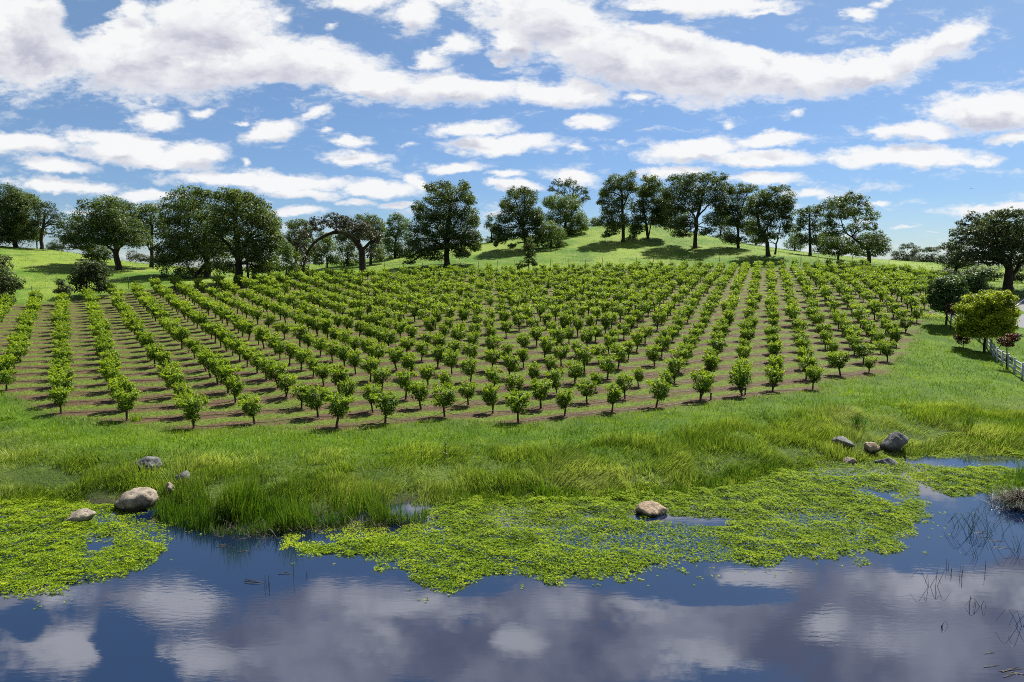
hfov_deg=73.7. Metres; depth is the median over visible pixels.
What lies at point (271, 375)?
orchard tree
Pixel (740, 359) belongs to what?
orchard tree
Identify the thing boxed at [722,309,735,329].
orchard tree
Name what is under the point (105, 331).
orchard tree
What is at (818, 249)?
oak tree
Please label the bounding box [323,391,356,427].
orchard tree
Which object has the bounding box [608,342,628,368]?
orchard tree
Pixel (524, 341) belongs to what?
orchard tree
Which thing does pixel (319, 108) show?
sky
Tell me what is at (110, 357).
orchard tree
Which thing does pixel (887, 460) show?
boulder
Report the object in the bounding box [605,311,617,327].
orchard tree
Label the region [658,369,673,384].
orchard tree
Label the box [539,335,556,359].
orchard tree
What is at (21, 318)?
orchard tree
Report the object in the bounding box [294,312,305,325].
orchard tree
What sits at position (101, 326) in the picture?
orchard tree
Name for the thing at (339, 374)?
orchard tree
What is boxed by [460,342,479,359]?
orchard tree
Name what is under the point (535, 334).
orchard tree
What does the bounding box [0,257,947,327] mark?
orchard rows
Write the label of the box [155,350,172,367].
orchard tree
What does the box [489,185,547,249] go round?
oak tree
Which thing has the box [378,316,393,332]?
orchard tree
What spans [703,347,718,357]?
orchard tree
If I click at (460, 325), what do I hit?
orchard tree
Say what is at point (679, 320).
orchard tree
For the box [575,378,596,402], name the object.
orchard tree
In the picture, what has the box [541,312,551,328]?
orchard tree
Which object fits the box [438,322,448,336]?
orchard tree
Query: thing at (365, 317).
orchard tree
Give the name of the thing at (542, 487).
reeds
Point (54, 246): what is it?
oak tree
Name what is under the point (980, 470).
water plants
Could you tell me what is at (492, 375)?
orchard tree
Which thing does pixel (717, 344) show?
orchard tree
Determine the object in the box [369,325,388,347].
orchard tree
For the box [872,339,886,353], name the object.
orchard tree
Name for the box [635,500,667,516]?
boulder
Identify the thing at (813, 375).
orchard tree
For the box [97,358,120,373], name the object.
orchard tree
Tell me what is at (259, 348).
drip hose
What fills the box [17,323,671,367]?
drip hose
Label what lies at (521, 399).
orchard tree
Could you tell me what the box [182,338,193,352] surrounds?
orchard tree
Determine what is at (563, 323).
orchard tree
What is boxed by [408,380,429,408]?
orchard tree
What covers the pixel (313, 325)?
orchard tree
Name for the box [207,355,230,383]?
orchard tree
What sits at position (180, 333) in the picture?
orchard tree
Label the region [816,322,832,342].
orchard tree
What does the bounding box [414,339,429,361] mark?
orchard tree
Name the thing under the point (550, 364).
orchard tree
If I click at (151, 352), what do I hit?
orchard tree
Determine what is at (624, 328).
orchard tree
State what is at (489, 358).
orchard tree
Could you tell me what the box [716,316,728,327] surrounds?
orchard tree
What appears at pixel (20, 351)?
orchard tree
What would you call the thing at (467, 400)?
drip hose
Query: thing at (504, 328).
orchard tree
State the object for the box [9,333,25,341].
orchard tree
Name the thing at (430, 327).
orchard tree
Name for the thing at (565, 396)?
orchard tree
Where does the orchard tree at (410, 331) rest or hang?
on the ground at (652, 246)
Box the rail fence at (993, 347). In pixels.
[944,297,1023,378]
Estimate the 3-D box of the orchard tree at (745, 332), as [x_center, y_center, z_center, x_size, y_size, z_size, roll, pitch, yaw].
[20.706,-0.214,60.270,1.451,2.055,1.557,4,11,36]
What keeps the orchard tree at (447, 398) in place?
on the ground at (652, 246)
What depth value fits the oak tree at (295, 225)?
162.29 m
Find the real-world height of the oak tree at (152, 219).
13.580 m
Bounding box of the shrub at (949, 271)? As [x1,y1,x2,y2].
[930,268,955,275]
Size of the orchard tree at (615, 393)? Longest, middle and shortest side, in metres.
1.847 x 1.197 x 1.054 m
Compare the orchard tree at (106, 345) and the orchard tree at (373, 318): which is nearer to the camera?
the orchard tree at (106, 345)
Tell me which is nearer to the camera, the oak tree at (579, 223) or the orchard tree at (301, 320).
the orchard tree at (301, 320)
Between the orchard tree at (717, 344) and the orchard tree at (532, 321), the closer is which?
the orchard tree at (717, 344)
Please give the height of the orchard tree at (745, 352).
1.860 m
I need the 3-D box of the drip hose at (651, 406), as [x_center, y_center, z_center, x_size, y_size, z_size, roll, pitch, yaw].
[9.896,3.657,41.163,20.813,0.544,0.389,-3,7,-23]
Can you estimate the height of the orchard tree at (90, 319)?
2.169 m
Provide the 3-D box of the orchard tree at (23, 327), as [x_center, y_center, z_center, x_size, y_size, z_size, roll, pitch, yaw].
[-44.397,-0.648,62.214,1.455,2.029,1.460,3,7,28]
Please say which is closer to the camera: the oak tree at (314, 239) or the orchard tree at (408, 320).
the orchard tree at (408, 320)
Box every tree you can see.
[0,182,46,247]
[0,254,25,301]
[0,352,18,375]
[0,353,14,367]
[0,367,18,390]
[2,344,25,368]
[6,334,28,347]
[7,337,32,360]
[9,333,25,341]
[12,330,31,341]
[14,323,33,335]
[15,311,35,324]
[19,310,36,320]
[19,318,34,326]
[19,324,34,332]
[29,200,65,249]
[44,239,64,250]
[46,370,75,402]
[47,356,69,366]
[47,366,73,385]
[47,385,73,412]
[48,362,69,375]
[50,312,69,327]
[50,331,67,345]
[50,345,70,357]
[51,325,73,341]
[51,346,73,362]
[52,310,71,321]
[52,319,71,330]
[52,338,68,346]
[53,194,153,269]
[53,340,69,351]
[55,323,67,331]
[66,258,114,293]
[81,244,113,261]
[87,313,103,324]
[87,321,107,335]
[89,311,103,322]
[91,317,108,329]
[92,319,111,330]
[93,331,113,342]
[93,340,115,358]
[96,328,110,337]
[96,336,113,350]
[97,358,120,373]
[97,363,123,383]
[98,348,121,363]
[104,354,120,367]
[107,375,128,391]
[107,378,138,410]
[112,387,141,420]
[120,310,138,320]
[122,315,135,331]
[124,320,137,334]
[127,316,145,330]
[130,322,145,334]
[134,331,149,346]
[135,202,173,267]
[139,331,157,346]
[143,343,156,360]
[145,342,164,366]
[147,183,233,278]
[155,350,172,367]
[156,358,181,388]
[157,317,180,336]
[157,365,185,389]
[163,317,180,339]
[170,326,191,348]
[171,381,191,398]
[171,389,197,409]
[176,392,210,427]
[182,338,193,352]
[186,337,201,357]
[188,311,198,327]
[191,343,208,357]
[194,311,209,329]
[195,349,212,370]
[197,348,221,376]
[199,186,285,282]
[199,322,207,334]
[204,321,216,338]
[205,321,225,342]
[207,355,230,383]
[213,325,227,346]
[214,362,241,391]
[216,329,234,350]
[223,336,238,355]
[225,312,242,329]
[225,374,244,402]
[227,234,264,281]
[229,339,248,361]
[231,316,244,332]
[233,317,246,336]
[236,394,261,423]
[237,393,253,406]
[238,344,255,366]
[240,320,254,340]
[244,347,265,372]
[253,325,270,348]
[255,354,275,379]
[260,244,282,273]
[261,312,276,327]
[261,331,282,353]
[264,361,287,387]
[272,241,303,276]
[272,323,280,333]
[272,339,285,359]
[276,373,297,396]
[278,322,290,338]
[281,218,313,263]
[283,341,297,363]
[288,323,309,346]
[288,382,313,408]
[292,212,383,273]
[293,346,313,369]
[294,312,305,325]
[300,384,329,415]
[302,332,314,350]
[303,315,314,331]
[304,230,328,263]
[305,356,319,376]
[306,232,341,268]
[309,315,324,335]
[310,334,329,355]
[312,362,331,385]
[318,317,333,338]
[319,312,332,320]
[323,339,340,361]
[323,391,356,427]
[328,326,341,340]
[328,363,349,392]
[331,313,343,328]
[332,228,362,265]
[334,342,351,366]
[335,327,352,343]
[336,377,358,404]
[341,315,355,333]
[346,334,363,352]
[346,348,361,373]
[354,212,386,264]
[354,320,368,336]
[358,336,377,357]
[359,356,381,380]
[360,381,381,412]
[362,314,369,324]
[363,323,374,337]
[366,341,386,364]
[368,310,385,325]
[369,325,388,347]
[369,389,400,422]
[371,367,391,389]
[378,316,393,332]
[379,229,392,256]
[379,328,396,345]
[382,212,412,258]
[387,344,404,369]
[392,318,407,338]
[395,367,417,399]
[399,336,416,352]
[400,351,416,377]
[402,178,484,265]
[404,318,413,326]
[404,324,418,343]
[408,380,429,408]
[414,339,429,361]
[417,362,435,385]
[419,331,434,348]
[422,315,436,331]
[429,344,447,366]
[430,308,442,328]
[430,381,457,416]
[432,332,446,352]
[437,370,452,387]
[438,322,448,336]
[442,347,460,374]
[443,315,456,327]
[447,339,462,351]
[450,323,469,341]
[454,321,465,331]
[456,380,477,404]
[457,306,470,323]
[459,357,477,381]
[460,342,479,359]
[467,329,480,349]
[468,322,481,334]
[471,314,482,323]
[481,383,499,413]
[483,317,495,327]
[483,348,501,366]
[484,213,496,242]
[484,324,496,337]
[484,335,503,352]
[484,366,503,386]
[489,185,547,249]
[497,309,510,321]
[499,320,513,337]
[500,341,514,356]
[500,351,520,373]
[503,372,525,395]
[503,388,531,422]
[510,313,527,330]
[515,332,530,347]
[515,347,529,367]
[520,237,537,269]
[525,361,541,379]
[526,317,539,327]
[528,324,544,345]
[529,377,552,407]
[534,220,568,247]
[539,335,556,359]
[541,192,589,234]
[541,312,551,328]
[543,356,557,375]
[544,366,565,393]
[546,319,557,335]
[547,176,590,226]
[547,326,567,350]
[552,343,569,365]
[555,388,574,415]
[557,312,572,329]
[562,359,584,383]
[563,308,577,324]
[563,325,575,343]
[570,339,583,353]
[571,315,584,335]
[573,346,595,369]
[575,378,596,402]
[578,327,596,346]
[584,314,595,329]
[586,217,603,226]
[590,370,603,386]
[591,325,603,341]
[591,344,606,362]
[596,170,641,241]
[596,352,619,378]
[598,312,611,332]
[602,332,619,353]
[604,382,622,411]
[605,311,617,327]
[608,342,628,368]
[609,327,622,342]
[613,372,634,398]
[616,322,630,338]
[621,339,634,359]
[624,314,636,331]
[627,173,675,238]
[630,309,643,325]
[630,330,645,351]
[631,366,644,386]
[637,324,653,343]
[644,342,661,365]
[646,377,671,406]
[650,309,666,329]
[653,333,670,356]
[658,171,732,248]
[658,328,676,348]
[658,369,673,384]
[662,356,686,382]
[667,203,689,229]
[667,324,680,339]
[669,345,690,371]
[671,314,687,333]
[672,307,687,321]
[677,341,694,362]
[682,334,698,349]
[688,326,702,343]
[690,367,714,400]
[692,321,705,338]
[697,315,709,331]
[699,309,711,318]
[701,353,719,372]
[701,370,715,379]
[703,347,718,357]
[705,336,727,354]
[709,330,725,340]
[711,322,728,336]
[712,216,734,238]
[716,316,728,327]
[717,182,759,247]
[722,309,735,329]
[728,363,754,395]
[733,358,754,376]
[735,356,748,368]
[736,344,752,358]
[737,319,754,333]
[738,327,754,341]
[738,338,749,350]
[740,184,797,255]
[745,316,758,329]
[747,218,764,244]
[763,364,786,390]
[764,324,781,337]
[766,333,779,346]
[766,340,783,355]
[766,355,783,373]
[767,310,780,320]
[768,318,779,326]
[771,354,785,364]
[783,227,805,251]
[789,204,822,255]
[791,332,809,347]
[792,318,808,332]
[793,327,806,337]
[795,337,811,350]
[796,353,819,379]
[797,345,814,365]
[804,362,824,389]
[809,312,826,324]
[812,229,832,253]
[815,190,892,265]
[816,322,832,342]
[817,230,865,259]
[820,329,833,348]
[825,337,838,351]
[826,350,849,375]
[832,310,846,328]
[837,316,852,333]
[842,324,858,338]
[844,327,863,343]
[845,332,863,354]
[852,342,876,363]
[859,319,874,333]
[864,322,879,341]
[864,354,878,372]
[869,328,885,343]
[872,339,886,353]
[879,337,897,361]
[880,317,891,331]
[884,322,897,340]
[887,327,903,346]
[890,242,921,260]
[898,316,915,332]
[914,246,943,261]
[925,274,969,324]
[935,239,970,273]
[945,206,1023,289]
[950,289,1021,352]
[959,269,995,294]
[994,332,1022,368]
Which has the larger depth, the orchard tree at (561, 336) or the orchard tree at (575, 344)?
the orchard tree at (561, 336)
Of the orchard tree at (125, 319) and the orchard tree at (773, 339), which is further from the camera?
the orchard tree at (125, 319)
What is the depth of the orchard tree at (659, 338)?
56.56 m
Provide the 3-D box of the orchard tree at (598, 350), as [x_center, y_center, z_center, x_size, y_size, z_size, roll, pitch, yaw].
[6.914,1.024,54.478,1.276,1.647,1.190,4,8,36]
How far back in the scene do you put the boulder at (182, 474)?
27.40 m
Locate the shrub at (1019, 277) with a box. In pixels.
[1013,265,1023,282]
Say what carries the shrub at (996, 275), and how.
on the ground at (652, 246)
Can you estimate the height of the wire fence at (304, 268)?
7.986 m
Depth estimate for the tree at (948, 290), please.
75.14 m
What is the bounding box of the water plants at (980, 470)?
[897,459,1023,500]
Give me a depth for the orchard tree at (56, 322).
65.31 m
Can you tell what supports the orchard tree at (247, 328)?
on the ground at (652, 246)
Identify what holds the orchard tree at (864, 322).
on the ground at (652, 246)
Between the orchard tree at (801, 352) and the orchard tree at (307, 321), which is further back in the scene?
the orchard tree at (307, 321)
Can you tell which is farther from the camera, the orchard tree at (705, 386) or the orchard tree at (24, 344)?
the orchard tree at (24, 344)
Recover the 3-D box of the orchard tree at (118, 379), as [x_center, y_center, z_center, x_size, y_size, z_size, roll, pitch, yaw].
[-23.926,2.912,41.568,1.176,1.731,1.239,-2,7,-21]
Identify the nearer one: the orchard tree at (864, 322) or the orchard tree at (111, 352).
the orchard tree at (111, 352)
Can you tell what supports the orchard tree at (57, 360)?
on the ground at (652, 246)
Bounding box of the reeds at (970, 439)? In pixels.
[901,433,1020,456]
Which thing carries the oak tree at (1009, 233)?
on the ground at (652, 246)
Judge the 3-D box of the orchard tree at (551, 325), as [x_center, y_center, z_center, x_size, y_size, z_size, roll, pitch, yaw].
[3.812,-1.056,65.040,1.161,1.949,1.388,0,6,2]
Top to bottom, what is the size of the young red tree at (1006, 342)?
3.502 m
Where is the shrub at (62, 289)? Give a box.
[52,278,74,297]
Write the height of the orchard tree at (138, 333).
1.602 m
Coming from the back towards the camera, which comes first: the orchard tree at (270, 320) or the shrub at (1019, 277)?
the shrub at (1019, 277)
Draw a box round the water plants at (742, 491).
[291,452,951,601]
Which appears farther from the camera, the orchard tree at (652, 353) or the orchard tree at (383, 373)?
the orchard tree at (652, 353)
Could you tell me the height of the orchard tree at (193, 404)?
2.041 m
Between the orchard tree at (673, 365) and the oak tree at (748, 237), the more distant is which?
the oak tree at (748, 237)
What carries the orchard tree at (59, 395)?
on the ground at (652, 246)
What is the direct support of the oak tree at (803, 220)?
on the ground at (652, 246)
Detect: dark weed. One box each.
[0,414,16,420]
[848,412,868,429]
[960,415,976,430]
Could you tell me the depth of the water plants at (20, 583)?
22.07 m
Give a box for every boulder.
[66,508,95,523]
[113,487,158,511]
[135,456,161,471]
[165,482,174,493]
[175,471,190,481]
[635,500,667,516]
[832,436,853,448]
[842,457,857,463]
[864,442,879,453]
[875,457,897,464]
[880,431,908,452]
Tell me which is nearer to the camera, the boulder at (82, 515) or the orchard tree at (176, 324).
the boulder at (82, 515)
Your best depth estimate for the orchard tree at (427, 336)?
59.87 m
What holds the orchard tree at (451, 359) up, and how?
on the ground at (652, 246)
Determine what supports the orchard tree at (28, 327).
on the ground at (652, 246)
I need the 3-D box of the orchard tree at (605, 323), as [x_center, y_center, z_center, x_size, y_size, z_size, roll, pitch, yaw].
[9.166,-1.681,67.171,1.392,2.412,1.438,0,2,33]
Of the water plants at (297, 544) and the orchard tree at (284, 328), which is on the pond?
the water plants at (297, 544)
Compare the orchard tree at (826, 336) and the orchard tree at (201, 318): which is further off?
the orchard tree at (201, 318)
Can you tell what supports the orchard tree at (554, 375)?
on the ground at (652, 246)
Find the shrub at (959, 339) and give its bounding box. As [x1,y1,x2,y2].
[953,321,972,346]
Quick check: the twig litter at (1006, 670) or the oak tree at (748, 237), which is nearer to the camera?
the twig litter at (1006, 670)
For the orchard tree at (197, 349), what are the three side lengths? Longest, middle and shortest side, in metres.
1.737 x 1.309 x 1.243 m
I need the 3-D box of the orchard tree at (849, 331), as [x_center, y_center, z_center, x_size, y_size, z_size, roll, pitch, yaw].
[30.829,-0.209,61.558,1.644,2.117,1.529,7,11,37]
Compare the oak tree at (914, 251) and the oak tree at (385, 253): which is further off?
the oak tree at (914, 251)
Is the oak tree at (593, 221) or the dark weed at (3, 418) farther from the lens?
the oak tree at (593, 221)
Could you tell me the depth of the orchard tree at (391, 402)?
36.56 m
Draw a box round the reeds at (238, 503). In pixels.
[152,466,434,536]
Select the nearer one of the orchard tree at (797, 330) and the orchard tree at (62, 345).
the orchard tree at (62, 345)
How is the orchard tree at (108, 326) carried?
on the ground at (652, 246)
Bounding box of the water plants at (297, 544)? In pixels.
[279,520,421,553]
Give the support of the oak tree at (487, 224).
on the ground at (652, 246)
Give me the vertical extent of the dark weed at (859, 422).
0.872 m
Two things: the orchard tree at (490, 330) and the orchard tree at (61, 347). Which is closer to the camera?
the orchard tree at (61, 347)
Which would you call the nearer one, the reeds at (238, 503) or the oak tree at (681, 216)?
the reeds at (238, 503)
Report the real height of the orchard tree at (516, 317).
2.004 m
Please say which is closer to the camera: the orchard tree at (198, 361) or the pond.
the pond
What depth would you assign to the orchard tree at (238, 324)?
66.63 m
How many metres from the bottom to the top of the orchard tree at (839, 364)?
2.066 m
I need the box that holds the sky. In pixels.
[0,0,1023,267]
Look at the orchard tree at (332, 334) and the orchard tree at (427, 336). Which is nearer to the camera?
the orchard tree at (427, 336)
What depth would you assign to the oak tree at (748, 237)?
193.03 m
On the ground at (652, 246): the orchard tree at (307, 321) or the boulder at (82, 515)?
the orchard tree at (307, 321)
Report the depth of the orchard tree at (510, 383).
42.58 m
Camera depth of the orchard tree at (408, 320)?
70.33 m
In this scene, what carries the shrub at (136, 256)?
on the ground at (652, 246)
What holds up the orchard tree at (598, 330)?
on the ground at (652, 246)
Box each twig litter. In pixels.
[974,531,1011,548]
[984,652,1023,676]
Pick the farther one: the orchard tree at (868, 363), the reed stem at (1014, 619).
the orchard tree at (868, 363)
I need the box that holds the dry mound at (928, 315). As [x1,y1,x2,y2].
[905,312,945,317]
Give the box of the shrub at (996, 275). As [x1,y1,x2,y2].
[982,265,1003,280]
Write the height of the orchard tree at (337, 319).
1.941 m
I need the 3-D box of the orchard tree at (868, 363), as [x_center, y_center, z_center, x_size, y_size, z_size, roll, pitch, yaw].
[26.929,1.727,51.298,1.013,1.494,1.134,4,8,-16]
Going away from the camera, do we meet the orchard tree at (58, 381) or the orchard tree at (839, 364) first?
the orchard tree at (58, 381)
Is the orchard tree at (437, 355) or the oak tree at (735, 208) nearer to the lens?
the orchard tree at (437, 355)
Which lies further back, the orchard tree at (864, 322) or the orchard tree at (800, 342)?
the orchard tree at (864, 322)
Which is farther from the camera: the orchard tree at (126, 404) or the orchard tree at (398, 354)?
the orchard tree at (398, 354)
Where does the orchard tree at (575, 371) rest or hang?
on the ground at (652, 246)
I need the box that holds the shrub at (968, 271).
[956,266,990,276]
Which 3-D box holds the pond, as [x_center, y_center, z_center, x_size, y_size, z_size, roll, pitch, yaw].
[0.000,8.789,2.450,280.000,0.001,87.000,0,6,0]
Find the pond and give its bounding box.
[0,452,1023,681]
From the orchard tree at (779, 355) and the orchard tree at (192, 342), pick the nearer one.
the orchard tree at (779, 355)
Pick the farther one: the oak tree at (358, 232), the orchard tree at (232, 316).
the oak tree at (358, 232)
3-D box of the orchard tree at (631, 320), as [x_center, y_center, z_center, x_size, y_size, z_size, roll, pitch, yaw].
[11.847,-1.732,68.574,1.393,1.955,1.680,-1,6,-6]
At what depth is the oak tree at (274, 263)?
126.06 m
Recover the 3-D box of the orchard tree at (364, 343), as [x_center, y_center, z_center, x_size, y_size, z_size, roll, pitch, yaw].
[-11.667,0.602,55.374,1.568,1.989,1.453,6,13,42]
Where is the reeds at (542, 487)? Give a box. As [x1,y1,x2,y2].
[427,459,780,504]
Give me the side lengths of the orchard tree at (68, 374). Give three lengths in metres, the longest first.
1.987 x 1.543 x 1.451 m
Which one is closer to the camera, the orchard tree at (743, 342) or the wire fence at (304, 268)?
the orchard tree at (743, 342)
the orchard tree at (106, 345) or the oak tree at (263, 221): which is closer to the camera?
the orchard tree at (106, 345)
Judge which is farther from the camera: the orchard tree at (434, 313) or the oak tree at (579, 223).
the oak tree at (579, 223)
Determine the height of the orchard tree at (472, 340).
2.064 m
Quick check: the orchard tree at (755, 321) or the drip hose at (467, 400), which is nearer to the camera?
the drip hose at (467, 400)
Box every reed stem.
[913,569,950,586]
[945,508,987,527]
[946,509,1023,535]
[998,609,1023,625]
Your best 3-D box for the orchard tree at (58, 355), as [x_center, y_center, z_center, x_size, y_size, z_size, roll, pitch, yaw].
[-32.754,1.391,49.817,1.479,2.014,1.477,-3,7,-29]
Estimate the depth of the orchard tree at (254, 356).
49.41 m
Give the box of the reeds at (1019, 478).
[983,452,1023,502]
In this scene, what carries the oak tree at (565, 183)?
on the ground at (652, 246)
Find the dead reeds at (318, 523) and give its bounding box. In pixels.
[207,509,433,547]
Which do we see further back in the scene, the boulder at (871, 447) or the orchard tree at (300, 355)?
the orchard tree at (300, 355)
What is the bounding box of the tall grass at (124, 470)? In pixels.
[0,396,1023,518]
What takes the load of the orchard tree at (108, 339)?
on the ground at (652, 246)
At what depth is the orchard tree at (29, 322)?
66.60 m
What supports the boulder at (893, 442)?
on the ground at (652, 246)
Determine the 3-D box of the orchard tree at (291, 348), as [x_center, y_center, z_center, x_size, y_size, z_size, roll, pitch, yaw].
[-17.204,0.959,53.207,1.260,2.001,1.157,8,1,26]
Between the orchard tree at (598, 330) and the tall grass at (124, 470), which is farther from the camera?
the orchard tree at (598, 330)
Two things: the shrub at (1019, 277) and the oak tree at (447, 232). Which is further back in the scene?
the oak tree at (447, 232)
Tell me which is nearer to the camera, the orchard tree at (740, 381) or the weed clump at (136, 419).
the weed clump at (136, 419)
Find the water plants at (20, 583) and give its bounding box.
[0,479,206,608]
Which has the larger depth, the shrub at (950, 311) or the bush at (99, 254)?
the bush at (99, 254)
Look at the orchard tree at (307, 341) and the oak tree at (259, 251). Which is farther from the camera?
the oak tree at (259, 251)
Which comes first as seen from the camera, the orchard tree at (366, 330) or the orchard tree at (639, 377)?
the orchard tree at (639, 377)
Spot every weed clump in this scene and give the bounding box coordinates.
[121,414,143,421]
[850,449,871,461]
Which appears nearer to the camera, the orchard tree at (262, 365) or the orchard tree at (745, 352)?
the orchard tree at (262, 365)
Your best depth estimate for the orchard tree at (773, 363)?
47.50 m
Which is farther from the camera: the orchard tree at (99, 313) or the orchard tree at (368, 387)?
the orchard tree at (99, 313)
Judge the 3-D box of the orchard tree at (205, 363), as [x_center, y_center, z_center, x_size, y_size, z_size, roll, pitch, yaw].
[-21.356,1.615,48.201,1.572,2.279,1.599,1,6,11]
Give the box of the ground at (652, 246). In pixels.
[0,224,1023,516]
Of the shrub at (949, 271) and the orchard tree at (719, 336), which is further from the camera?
the shrub at (949, 271)
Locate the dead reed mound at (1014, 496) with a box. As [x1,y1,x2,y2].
[969,483,1023,512]
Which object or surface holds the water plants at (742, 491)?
on the pond
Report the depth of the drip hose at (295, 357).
54.05 m
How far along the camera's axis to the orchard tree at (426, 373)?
46.07 m
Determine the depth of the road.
91.51 m
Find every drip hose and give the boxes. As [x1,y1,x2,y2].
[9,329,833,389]
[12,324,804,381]
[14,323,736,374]
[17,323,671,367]
[19,321,615,361]
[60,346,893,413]
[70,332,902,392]
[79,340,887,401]
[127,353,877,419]
[193,361,883,426]
[344,373,862,426]
[519,389,807,421]
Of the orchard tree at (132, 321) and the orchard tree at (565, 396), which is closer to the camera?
the orchard tree at (565, 396)
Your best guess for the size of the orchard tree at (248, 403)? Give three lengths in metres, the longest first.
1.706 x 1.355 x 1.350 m
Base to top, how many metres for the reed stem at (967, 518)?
0.718 m
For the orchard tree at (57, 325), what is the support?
on the ground at (652, 246)
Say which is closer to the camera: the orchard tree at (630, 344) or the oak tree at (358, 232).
the orchard tree at (630, 344)
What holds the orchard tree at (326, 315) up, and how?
on the ground at (652, 246)
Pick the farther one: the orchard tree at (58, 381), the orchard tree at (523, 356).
the orchard tree at (523, 356)
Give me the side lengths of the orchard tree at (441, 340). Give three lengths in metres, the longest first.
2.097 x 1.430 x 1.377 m
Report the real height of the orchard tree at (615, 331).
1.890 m
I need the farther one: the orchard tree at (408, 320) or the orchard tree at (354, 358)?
the orchard tree at (408, 320)
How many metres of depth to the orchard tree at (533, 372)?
46.13 m
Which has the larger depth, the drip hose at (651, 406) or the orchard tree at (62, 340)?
the orchard tree at (62, 340)
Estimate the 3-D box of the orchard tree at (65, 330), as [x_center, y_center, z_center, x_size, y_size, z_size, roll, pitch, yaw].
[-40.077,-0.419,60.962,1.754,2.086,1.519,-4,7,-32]
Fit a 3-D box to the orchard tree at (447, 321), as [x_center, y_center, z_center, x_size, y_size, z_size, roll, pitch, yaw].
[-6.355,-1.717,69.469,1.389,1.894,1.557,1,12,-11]
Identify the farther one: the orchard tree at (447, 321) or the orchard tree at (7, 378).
the orchard tree at (447, 321)
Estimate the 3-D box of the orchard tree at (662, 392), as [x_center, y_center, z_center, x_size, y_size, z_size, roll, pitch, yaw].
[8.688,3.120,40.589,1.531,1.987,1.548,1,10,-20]
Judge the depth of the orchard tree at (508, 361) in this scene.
48.49 m
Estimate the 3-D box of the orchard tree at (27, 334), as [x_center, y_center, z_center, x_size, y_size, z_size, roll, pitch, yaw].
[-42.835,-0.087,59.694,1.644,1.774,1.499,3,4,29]
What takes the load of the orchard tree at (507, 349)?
on the ground at (652, 246)
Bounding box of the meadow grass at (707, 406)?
[0,304,1023,478]
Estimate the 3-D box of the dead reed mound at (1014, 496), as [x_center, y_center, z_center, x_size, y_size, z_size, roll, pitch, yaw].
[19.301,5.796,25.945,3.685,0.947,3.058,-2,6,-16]
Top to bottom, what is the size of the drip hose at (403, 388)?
1.202 m
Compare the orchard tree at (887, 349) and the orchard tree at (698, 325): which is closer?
the orchard tree at (887, 349)
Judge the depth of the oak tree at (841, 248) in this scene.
157.15 m
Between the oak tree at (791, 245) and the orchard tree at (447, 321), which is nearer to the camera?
the orchard tree at (447, 321)
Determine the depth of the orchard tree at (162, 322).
66.55 m
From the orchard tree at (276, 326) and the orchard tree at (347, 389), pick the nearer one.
the orchard tree at (347, 389)
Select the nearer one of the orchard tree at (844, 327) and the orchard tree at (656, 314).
the orchard tree at (844, 327)
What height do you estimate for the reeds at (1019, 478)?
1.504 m
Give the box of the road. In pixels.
[1015,298,1023,327]
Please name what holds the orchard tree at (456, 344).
on the ground at (652, 246)
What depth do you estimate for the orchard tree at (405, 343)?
56.57 m
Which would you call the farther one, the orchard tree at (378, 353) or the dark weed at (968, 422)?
the orchard tree at (378, 353)
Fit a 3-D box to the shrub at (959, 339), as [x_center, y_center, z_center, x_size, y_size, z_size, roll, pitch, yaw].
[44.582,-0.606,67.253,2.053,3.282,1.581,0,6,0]
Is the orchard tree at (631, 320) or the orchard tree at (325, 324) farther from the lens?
the orchard tree at (631, 320)
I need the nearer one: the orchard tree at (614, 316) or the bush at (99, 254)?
the orchard tree at (614, 316)
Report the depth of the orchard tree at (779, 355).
51.06 m
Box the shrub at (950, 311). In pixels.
[944,302,958,329]
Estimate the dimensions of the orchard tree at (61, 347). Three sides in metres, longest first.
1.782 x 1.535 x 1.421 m
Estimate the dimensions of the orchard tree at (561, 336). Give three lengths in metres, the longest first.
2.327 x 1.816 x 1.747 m
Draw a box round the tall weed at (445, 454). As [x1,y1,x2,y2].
[442,435,449,461]
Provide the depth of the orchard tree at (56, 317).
67.46 m
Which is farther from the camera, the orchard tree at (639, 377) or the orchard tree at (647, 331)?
the orchard tree at (647, 331)
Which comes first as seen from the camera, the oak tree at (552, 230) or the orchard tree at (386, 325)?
the orchard tree at (386, 325)
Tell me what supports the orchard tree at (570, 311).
on the ground at (652, 246)
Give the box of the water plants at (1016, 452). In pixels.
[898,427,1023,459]
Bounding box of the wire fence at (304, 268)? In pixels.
[17,254,958,299]
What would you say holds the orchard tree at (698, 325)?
on the ground at (652, 246)
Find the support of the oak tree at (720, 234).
on the ground at (652, 246)
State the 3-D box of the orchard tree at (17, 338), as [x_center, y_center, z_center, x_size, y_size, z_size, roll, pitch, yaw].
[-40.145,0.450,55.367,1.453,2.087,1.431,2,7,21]
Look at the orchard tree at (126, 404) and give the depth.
36.83 m
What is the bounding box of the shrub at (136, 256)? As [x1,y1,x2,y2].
[126,249,148,261]
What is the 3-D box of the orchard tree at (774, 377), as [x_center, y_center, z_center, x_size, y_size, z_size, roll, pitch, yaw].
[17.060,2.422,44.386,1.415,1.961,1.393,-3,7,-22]

